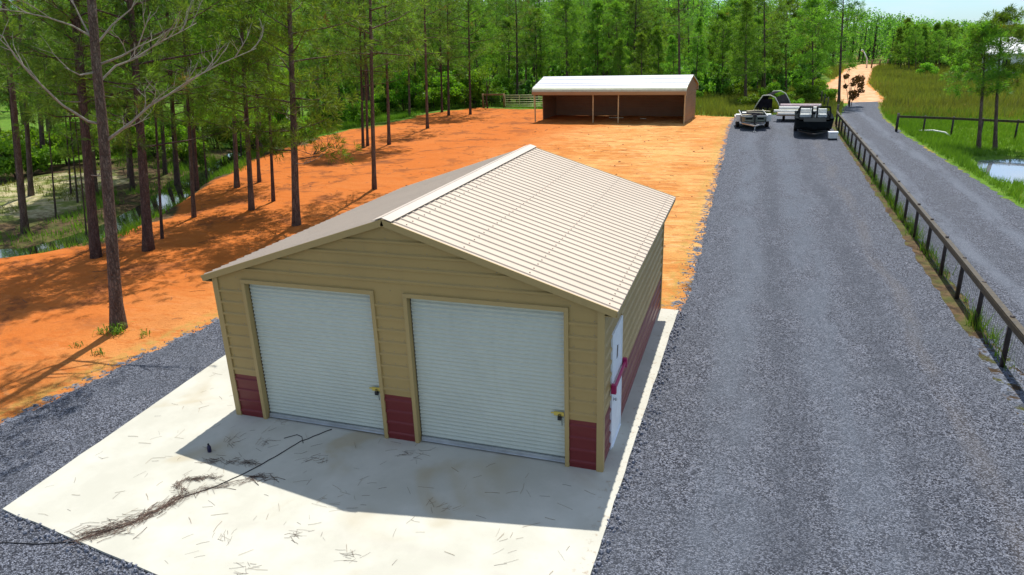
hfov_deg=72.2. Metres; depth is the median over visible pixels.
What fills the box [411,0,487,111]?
pine tree
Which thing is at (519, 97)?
livestock gate
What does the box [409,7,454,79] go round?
pine tree
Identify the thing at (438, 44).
pine tree
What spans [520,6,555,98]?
pine tree
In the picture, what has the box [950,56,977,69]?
shrub
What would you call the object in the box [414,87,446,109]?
shrub
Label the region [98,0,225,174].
pine tree
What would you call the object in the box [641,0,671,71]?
pine tree
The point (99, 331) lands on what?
weed
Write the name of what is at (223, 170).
bank grass
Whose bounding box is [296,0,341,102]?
pine tree
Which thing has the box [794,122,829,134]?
trailer
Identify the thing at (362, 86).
pine tree
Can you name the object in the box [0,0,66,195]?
pine tree
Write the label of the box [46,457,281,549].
pine straw
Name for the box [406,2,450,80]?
pine tree
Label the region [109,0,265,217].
pine tree
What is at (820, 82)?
shrub
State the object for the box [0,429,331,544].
cable
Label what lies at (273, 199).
pine tree
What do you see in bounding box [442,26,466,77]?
pine tree
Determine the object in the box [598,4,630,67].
pine tree
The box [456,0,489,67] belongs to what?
pine tree
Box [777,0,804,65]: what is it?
pine tree
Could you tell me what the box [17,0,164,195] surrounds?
pine tree
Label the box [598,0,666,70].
pine tree
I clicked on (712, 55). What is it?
pine tree
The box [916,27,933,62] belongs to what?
pine tree
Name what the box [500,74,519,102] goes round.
shrub
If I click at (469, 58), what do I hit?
pine tree
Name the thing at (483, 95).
fence brace
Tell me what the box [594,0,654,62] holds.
pine tree
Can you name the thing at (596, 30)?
pine tree
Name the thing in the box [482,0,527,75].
pine tree
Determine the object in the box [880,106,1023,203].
grass
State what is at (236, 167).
pine tree
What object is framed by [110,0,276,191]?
pine tree
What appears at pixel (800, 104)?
white board
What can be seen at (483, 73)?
tree
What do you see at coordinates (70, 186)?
pine tree
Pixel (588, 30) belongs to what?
pine tree
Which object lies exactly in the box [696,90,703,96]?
shrub
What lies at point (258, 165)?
pine tree
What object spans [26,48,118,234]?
pine tree
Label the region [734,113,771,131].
trailer
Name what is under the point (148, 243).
pine tree
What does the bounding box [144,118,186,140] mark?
shrub
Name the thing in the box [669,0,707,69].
pine tree
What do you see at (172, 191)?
creek water
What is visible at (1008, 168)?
pond water
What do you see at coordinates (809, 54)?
pine tree
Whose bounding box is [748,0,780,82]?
pine tree
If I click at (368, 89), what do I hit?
pine tree
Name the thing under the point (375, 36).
pine tree
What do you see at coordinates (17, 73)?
pine tree
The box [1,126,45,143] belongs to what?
shrub
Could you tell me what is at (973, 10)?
sky
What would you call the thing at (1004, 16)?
pine tree
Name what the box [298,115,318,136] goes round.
shrub
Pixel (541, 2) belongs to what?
pine tree
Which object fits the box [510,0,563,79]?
pine tree
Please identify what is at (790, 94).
shrub
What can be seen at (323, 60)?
pine tree
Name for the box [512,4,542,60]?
pine tree
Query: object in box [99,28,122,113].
pine tree
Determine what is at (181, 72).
pine tree
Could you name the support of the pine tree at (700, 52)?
on the ground at (54, 318)
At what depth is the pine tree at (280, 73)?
65.85 m
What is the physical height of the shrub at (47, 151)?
1.872 m
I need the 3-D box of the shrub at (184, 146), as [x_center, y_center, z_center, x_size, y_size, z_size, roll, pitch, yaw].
[-21.752,-9.027,46.274,3.058,2.310,3.121,-15,23,-33]
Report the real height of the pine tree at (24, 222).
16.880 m
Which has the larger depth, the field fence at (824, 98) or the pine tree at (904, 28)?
the pine tree at (904, 28)
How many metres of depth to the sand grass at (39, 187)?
38.92 m
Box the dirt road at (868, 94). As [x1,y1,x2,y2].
[826,64,882,102]
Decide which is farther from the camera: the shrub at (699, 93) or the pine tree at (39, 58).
the shrub at (699, 93)
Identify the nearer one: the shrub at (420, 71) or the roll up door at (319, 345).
the roll up door at (319, 345)
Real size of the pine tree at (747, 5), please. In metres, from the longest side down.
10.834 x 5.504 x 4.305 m
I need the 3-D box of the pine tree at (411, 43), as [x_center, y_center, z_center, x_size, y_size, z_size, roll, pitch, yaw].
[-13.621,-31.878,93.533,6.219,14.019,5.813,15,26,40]
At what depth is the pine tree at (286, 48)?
63.21 m
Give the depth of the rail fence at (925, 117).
46.70 m
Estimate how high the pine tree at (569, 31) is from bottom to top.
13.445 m
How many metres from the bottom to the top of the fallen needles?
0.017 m
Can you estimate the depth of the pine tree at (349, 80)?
68.62 m
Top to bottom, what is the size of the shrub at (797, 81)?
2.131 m
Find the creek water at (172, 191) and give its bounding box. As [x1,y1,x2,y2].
[0,111,390,257]
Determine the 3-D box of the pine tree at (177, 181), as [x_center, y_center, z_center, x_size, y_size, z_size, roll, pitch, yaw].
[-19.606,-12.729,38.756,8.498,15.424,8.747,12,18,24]
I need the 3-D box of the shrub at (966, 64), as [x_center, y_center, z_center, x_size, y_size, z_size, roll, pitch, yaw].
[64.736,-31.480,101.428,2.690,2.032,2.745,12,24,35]
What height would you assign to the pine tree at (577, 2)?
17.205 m
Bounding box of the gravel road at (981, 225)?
[841,102,1023,372]
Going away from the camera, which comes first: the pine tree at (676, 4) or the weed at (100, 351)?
the weed at (100, 351)
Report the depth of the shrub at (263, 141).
48.72 m
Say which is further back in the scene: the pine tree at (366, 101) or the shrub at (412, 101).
the shrub at (412, 101)
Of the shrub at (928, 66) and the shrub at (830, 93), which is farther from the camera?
the shrub at (928, 66)
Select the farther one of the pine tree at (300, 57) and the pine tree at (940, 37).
the pine tree at (940, 37)
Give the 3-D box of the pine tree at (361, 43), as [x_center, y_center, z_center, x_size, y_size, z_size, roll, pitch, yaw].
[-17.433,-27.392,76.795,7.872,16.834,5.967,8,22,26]
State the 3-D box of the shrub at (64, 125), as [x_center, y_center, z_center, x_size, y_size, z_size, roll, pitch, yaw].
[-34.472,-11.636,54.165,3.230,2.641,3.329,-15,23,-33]
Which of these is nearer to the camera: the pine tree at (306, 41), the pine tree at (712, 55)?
the pine tree at (306, 41)
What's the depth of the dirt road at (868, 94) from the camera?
89.42 m
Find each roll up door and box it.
[240,279,388,437]
[402,293,569,466]
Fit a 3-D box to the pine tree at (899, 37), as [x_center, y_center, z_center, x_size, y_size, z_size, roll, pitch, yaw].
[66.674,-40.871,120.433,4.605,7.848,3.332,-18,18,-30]
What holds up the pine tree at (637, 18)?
on the ground at (54, 318)
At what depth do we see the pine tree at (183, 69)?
56.27 m
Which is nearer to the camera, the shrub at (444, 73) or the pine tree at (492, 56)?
the shrub at (444, 73)
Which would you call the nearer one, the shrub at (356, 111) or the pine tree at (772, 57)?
the shrub at (356, 111)
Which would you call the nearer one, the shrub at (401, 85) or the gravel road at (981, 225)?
the gravel road at (981, 225)
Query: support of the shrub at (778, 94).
on the ground at (54, 318)
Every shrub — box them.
[0,130,57,158]
[0,137,50,177]
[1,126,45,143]
[22,145,61,172]
[44,118,78,140]
[44,131,81,164]
[91,101,122,126]
[93,120,124,154]
[109,119,153,151]
[131,126,171,156]
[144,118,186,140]
[151,118,186,133]
[154,131,208,165]
[195,119,231,148]
[229,123,267,149]
[249,110,276,125]
[259,134,283,152]
[261,105,287,122]
[276,123,306,142]
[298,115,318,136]
[306,110,332,126]
[319,101,348,122]
[345,100,381,125]
[349,78,378,102]
[356,94,386,110]
[378,94,400,109]
[384,64,423,110]
[410,92,430,108]
[411,72,437,107]
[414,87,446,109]
[416,69,437,86]
[427,66,459,87]
[432,69,465,106]
[452,67,475,82]
[454,63,493,106]
[462,81,486,103]
[481,86,504,105]
[483,81,501,89]
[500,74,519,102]
[515,79,538,95]
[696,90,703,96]
[703,83,715,93]
[723,81,747,95]
[737,92,759,106]
[747,86,758,92]
[758,82,781,97]
[772,90,791,101]
[775,91,795,101]
[790,98,804,103]
[791,76,805,89]
[793,84,821,101]
[803,78,828,86]
[811,84,837,100]
[842,73,864,105]
[915,62,939,75]
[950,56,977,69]
[950,62,970,73]
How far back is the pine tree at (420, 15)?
79.90 m
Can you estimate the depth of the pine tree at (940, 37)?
113.92 m
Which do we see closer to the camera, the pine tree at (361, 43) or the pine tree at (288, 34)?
the pine tree at (288, 34)
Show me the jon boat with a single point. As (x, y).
(749, 119)
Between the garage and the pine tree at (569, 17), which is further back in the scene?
the pine tree at (569, 17)
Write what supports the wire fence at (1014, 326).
on the ground at (54, 318)
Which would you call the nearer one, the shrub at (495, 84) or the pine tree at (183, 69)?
the pine tree at (183, 69)
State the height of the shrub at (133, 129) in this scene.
2.787 m
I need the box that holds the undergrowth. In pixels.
[0,102,542,256]
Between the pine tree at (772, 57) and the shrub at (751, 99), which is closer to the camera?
the shrub at (751, 99)
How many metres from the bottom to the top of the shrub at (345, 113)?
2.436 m
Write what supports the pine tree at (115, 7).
on the ground at (54, 318)
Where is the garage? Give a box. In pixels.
[201,144,675,471]
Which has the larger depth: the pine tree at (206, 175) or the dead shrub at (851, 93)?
the dead shrub at (851, 93)
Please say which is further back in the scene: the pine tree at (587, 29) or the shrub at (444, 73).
the pine tree at (587, 29)
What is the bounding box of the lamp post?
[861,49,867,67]
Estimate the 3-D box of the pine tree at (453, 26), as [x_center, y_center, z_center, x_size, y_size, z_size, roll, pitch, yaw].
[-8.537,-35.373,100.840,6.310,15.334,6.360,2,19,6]
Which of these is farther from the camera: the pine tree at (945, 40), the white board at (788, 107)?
the pine tree at (945, 40)
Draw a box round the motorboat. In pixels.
[794,105,834,130]
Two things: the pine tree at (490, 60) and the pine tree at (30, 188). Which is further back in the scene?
the pine tree at (490, 60)
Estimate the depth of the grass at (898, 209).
22.52 m
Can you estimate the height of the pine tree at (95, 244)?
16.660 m
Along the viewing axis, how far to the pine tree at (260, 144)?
50.77 m
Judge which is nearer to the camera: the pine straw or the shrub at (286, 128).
the pine straw
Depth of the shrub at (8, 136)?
47.40 m
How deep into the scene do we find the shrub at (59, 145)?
47.88 m
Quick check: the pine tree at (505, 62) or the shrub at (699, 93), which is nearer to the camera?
the shrub at (699, 93)
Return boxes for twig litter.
[0,111,694,318]
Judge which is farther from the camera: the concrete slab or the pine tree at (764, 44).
the pine tree at (764, 44)
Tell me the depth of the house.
97.62 m
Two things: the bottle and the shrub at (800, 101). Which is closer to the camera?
the bottle
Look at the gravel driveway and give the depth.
13.48 m
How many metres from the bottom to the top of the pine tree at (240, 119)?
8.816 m
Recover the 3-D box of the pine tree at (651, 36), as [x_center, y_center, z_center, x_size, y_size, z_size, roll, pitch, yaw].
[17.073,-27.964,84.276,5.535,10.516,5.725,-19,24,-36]
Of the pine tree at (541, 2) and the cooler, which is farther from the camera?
the pine tree at (541, 2)
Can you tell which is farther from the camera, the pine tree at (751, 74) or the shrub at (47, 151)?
the pine tree at (751, 74)
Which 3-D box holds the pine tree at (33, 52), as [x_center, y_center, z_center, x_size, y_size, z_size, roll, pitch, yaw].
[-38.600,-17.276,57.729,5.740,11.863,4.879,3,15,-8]
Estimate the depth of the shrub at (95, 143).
48.74 m
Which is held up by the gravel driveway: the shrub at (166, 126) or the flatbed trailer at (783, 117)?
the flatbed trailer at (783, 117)
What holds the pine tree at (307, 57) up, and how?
on the ground at (54, 318)
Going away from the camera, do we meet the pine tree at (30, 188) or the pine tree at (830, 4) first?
the pine tree at (30, 188)
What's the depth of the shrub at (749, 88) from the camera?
79.73 m
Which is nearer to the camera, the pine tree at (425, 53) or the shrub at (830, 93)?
the pine tree at (425, 53)
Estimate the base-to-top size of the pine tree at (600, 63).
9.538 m
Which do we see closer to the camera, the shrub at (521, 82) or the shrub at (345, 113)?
the shrub at (345, 113)
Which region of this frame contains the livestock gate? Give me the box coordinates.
[505,95,542,106]
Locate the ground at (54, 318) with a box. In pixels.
[0,24,1023,432]
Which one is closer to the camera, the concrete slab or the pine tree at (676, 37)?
the concrete slab
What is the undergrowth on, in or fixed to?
on the ground at (54, 318)
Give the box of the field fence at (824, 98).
[818,90,828,105]
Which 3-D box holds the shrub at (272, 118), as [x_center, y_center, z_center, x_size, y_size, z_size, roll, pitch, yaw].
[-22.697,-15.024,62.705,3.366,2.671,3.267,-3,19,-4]
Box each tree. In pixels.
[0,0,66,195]
[0,0,87,233]
[0,0,112,169]
[0,0,194,249]
[0,0,216,258]
[0,0,264,331]
[0,6,48,126]
[0,12,51,207]
[1,5,52,133]
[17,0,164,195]
[17,5,77,217]
[19,0,93,202]
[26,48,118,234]
[30,4,93,194]
[33,0,279,251]
[65,0,200,190]
[81,0,237,184]
[82,7,180,111]
[84,0,177,177]
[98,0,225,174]
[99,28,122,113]
[101,0,206,238]
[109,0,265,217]
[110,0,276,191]
[143,8,226,124]
[158,10,219,117]
[165,0,217,130]
[169,0,299,181]
[172,0,301,187]
[173,38,221,182]
[178,0,321,210]
[205,0,377,225]
[217,0,279,143]
[219,6,302,150]
[225,0,312,201]
[225,43,258,157]
[255,0,330,143]
[255,13,289,97]
[269,8,321,110]
[271,9,318,114]
[278,0,451,189]
[278,5,318,96]
[280,1,325,117]
[284,0,349,124]
[293,0,339,99]
[294,48,313,115]
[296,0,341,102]
[299,0,422,147]
[318,11,363,121]
[323,0,431,145]
[327,0,412,122]
[330,0,381,102]
[333,18,382,80]
[334,0,396,102]
[342,0,404,87]
[342,0,427,144]
[359,30,383,88]
[374,0,465,128]
[375,0,445,114]
[376,3,407,65]
[377,8,417,107]
[389,1,439,108]
[394,1,428,79]
[404,0,482,115]
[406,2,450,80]
[409,0,464,75]
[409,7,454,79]
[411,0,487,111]
[423,0,507,114]
[437,0,473,56]
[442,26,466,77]
[445,3,502,103]
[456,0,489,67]
[457,14,483,68]
[473,18,490,67]
[475,62,496,108]
[478,0,515,75]
[480,27,505,80]
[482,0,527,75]
[486,9,524,67]
[487,15,528,100]
[488,0,547,103]
[490,0,529,71]
[503,0,549,80]
[507,29,529,68]
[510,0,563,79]
[511,0,571,95]
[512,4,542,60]
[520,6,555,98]
[535,47,550,77]
[538,0,590,75]
[541,0,591,75]
[549,9,576,73]
[552,10,584,67]
[554,0,584,72]
[563,0,594,74]
[565,0,595,68]
[573,0,603,59]
[574,12,608,70]
[578,0,631,75]
[579,0,614,75]
[579,0,622,72]
[589,2,617,75]
[591,35,612,74]
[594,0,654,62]
[595,0,638,75]
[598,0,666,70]
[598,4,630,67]
[606,37,631,75]
[608,0,658,61]
[610,0,655,72]
[626,32,658,74]
[629,11,677,74]
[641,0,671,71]
[644,0,710,74]
[646,25,677,74]
[660,35,687,74]
[661,48,677,74]
[662,12,687,70]
[663,6,690,60]
[667,24,688,72]
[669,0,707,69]
[680,19,696,63]
[683,16,711,78]
[683,25,709,65]
[694,41,707,80]
[698,4,747,89]
[703,38,717,63]
[704,19,730,60]
[715,0,742,58]
[719,0,759,76]
[719,0,772,96]
[719,15,764,94]
[726,41,742,82]
[741,0,794,89]
[742,13,779,87]
[747,16,780,86]
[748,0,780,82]
[758,0,810,91]
[763,26,784,81]
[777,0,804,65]
[779,0,841,85]
[800,0,833,78]
[802,3,836,57]
[805,0,870,103]
[888,26,910,66]
[891,25,913,64]
[897,23,919,68]
[902,17,916,64]
[905,24,927,67]
[916,23,939,62]
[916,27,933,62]
[927,22,944,63]
[930,30,947,61]
[935,21,960,64]
[935,21,961,65]
[939,18,1023,148]
[957,3,1023,148]
[959,25,978,61]
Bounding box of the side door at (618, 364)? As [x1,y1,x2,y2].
[609,315,627,448]
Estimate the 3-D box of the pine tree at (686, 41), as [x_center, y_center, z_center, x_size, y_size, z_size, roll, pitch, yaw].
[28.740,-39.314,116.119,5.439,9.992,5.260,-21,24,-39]
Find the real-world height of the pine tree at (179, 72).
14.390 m
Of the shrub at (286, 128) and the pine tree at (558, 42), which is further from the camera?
the pine tree at (558, 42)
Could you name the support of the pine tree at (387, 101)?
on the ground at (54, 318)
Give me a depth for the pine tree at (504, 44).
115.30 m
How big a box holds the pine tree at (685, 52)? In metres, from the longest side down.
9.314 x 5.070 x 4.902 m
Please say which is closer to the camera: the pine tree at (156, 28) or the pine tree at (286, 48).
the pine tree at (156, 28)
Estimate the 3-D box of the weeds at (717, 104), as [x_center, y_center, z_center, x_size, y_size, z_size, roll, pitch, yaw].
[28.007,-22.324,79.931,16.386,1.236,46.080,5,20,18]
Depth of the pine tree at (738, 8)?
102.16 m
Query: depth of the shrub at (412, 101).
79.96 m
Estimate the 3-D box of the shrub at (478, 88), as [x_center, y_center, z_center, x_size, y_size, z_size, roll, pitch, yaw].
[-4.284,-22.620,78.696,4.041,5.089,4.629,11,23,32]
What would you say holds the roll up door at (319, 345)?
in the garage
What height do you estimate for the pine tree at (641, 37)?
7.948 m
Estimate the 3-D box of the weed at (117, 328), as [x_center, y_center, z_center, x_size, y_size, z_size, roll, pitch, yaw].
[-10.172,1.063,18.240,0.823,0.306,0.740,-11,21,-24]
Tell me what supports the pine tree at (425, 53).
on the ground at (54, 318)
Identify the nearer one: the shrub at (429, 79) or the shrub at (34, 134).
the shrub at (34, 134)
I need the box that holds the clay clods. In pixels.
[228,116,713,245]
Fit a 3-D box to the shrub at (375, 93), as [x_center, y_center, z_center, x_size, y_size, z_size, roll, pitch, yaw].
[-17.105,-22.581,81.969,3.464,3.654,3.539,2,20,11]
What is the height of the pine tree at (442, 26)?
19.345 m
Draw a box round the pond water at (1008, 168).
[977,159,1023,182]
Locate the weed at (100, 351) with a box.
[91,348,104,355]
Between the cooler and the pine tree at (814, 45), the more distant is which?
the pine tree at (814, 45)
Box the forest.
[0,0,1022,114]
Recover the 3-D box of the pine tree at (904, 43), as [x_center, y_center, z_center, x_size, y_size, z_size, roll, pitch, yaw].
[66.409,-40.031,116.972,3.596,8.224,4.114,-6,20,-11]
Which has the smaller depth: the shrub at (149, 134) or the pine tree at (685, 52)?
the shrub at (149, 134)
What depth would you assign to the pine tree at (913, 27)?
114.64 m
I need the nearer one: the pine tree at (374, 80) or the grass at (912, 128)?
the grass at (912, 128)
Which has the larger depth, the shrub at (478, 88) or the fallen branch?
the shrub at (478, 88)
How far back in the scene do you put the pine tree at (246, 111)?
29.50 m
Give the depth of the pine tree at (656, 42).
77.02 m
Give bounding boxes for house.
[981,38,1023,72]
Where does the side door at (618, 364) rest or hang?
in the garage
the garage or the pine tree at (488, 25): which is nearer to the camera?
the garage
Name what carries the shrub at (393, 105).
on the ground at (54, 318)
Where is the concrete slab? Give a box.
[3,299,678,574]
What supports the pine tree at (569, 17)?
on the ground at (54, 318)
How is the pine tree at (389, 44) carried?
on the ground at (54, 318)
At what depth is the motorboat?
48.02 m
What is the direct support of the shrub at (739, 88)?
on the ground at (54, 318)
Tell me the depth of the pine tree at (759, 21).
81.40 m
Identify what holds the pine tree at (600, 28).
on the ground at (54, 318)
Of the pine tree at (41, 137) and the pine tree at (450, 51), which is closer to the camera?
the pine tree at (41, 137)
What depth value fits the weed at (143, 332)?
18.13 m
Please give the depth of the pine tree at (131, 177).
37.37 m
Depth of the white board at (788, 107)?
56.92 m
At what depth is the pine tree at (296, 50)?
68.15 m
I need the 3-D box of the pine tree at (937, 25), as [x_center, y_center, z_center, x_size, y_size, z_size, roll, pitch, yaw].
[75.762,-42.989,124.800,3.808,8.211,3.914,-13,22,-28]
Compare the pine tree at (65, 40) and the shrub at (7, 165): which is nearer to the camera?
the pine tree at (65, 40)
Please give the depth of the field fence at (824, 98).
64.06 m
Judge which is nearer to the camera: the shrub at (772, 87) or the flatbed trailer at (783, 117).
the flatbed trailer at (783, 117)
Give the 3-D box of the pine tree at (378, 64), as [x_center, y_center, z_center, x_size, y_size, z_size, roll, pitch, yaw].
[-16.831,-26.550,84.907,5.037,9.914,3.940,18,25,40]
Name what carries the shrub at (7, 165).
on the ground at (54, 318)
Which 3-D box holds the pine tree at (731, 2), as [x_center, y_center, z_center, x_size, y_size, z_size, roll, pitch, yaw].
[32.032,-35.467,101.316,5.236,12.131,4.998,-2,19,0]
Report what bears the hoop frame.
on the ground at (54, 318)
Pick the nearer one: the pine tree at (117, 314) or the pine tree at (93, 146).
the pine tree at (117, 314)
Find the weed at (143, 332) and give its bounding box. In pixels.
[138,328,150,338]
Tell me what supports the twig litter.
on the ground at (54, 318)
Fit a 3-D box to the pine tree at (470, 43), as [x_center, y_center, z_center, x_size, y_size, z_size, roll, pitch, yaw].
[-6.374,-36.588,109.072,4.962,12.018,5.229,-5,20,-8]
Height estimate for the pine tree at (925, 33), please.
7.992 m
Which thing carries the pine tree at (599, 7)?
on the ground at (54, 318)
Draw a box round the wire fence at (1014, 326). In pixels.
[835,104,1023,391]
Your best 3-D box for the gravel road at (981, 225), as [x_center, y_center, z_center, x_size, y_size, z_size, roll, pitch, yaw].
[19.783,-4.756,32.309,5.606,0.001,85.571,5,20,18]
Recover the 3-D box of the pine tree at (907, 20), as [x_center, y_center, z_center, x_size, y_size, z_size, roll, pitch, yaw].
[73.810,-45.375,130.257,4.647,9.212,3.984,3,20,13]
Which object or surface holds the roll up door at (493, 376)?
in the garage
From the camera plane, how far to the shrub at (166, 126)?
55.50 m
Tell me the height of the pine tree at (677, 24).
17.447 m
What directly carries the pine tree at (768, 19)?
on the ground at (54, 318)
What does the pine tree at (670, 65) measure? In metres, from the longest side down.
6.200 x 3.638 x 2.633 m
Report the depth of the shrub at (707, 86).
82.21 m
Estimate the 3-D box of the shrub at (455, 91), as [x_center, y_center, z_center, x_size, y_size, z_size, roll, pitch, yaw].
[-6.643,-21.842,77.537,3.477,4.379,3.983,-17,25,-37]
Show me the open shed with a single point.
(649, 95)
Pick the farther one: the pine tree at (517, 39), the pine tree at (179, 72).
the pine tree at (517, 39)
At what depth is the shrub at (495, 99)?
79.85 m
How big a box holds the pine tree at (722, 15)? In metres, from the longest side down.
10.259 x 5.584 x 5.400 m
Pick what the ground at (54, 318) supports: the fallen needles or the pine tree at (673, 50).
the pine tree at (673, 50)
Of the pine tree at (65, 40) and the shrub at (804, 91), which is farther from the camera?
the shrub at (804, 91)
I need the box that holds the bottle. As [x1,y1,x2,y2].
[207,443,211,452]
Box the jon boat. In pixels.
[739,110,767,122]
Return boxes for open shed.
[532,75,698,123]
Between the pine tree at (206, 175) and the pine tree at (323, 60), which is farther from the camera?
the pine tree at (323, 60)
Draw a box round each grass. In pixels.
[0,101,695,257]
[0,166,126,213]
[823,62,1023,119]
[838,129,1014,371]
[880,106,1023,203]
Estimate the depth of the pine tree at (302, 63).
60.27 m
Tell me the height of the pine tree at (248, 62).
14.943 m
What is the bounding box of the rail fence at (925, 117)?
[895,113,1023,139]
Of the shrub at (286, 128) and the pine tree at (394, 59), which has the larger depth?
the shrub at (286, 128)
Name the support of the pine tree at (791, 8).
on the ground at (54, 318)
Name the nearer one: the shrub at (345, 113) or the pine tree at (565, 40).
the shrub at (345, 113)
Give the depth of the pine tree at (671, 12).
95.33 m
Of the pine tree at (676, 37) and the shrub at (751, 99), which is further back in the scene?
the pine tree at (676, 37)
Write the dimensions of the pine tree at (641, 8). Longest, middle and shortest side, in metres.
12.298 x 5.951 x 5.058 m
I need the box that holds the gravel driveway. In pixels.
[0,115,1023,574]
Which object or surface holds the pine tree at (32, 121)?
on the ground at (54, 318)
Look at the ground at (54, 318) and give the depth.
30.70 m
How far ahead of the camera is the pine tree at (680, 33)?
101.99 m
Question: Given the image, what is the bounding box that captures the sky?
[12,0,1023,28]
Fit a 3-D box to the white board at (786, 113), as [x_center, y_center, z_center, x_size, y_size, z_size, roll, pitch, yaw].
[22.645,-13.803,55.849,2.800,0.195,0.300,6,21,21]
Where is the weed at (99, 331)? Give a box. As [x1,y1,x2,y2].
[92,324,109,334]
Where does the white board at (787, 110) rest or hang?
on the flatbed trailer at (783, 117)
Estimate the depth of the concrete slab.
11.30 m
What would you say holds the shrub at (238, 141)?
on the ground at (54, 318)
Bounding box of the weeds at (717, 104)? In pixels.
[695,78,844,117]
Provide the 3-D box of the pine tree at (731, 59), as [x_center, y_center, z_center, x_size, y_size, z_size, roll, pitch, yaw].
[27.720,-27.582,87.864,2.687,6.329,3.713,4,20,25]
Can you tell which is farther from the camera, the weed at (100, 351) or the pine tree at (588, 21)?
the pine tree at (588, 21)
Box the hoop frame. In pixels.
[753,90,790,112]
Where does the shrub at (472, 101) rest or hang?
on the ground at (54, 318)
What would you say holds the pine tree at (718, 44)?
on the ground at (54, 318)
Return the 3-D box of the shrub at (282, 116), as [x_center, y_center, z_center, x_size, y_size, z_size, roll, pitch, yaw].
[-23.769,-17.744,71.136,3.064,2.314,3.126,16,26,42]
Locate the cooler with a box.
[828,131,838,139]
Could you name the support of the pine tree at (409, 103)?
on the ground at (54, 318)
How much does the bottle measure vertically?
0.168 m
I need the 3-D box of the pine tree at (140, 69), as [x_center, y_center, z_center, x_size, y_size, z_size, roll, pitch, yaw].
[-25.337,-15.755,45.876,8.328,16.145,9.048,-15,23,-32]
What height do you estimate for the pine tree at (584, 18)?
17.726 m
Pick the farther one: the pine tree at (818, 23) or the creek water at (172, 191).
the pine tree at (818, 23)
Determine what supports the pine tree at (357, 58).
on the ground at (54, 318)
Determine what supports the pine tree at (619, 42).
on the ground at (54, 318)
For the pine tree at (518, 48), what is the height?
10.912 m
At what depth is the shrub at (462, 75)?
87.49 m
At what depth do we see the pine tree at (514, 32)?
104.41 m
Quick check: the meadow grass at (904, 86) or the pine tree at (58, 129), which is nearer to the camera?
the pine tree at (58, 129)
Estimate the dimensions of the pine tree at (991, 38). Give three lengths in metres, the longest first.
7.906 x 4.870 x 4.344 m
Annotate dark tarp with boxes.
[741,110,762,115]
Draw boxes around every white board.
[774,110,815,111]
[778,113,794,114]
[779,106,816,108]
[780,104,820,105]
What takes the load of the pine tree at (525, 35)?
on the ground at (54, 318)
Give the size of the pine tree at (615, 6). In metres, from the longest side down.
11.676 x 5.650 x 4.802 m
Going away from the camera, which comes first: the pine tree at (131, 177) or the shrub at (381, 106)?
the pine tree at (131, 177)
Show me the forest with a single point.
(875, 33)
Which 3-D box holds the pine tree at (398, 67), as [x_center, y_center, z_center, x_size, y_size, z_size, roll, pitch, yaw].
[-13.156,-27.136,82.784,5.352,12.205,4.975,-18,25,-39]
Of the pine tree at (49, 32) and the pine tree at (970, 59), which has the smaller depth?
the pine tree at (49, 32)
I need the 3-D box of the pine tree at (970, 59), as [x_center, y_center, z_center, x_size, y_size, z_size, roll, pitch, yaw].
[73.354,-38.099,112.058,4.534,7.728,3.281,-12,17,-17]
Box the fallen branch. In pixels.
[299,137,340,154]
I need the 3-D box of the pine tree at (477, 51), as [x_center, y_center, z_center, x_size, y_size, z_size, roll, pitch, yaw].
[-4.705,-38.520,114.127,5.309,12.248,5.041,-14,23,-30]
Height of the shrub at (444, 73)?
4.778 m
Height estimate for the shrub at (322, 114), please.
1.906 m
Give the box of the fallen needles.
[45,374,594,574]
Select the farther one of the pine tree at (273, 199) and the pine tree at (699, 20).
the pine tree at (699, 20)
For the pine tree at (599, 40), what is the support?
on the ground at (54, 318)
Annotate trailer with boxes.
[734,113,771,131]
[776,112,794,119]
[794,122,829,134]
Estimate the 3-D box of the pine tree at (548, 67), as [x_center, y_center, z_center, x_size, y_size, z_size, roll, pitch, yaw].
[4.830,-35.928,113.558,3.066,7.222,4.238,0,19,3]
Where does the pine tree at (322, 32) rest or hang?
on the ground at (54, 318)
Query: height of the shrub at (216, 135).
2.420 m
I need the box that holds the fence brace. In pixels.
[482,93,504,107]
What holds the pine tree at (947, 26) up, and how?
on the ground at (54, 318)
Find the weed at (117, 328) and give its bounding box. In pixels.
[103,321,132,335]
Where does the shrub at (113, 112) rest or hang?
on the ground at (54, 318)

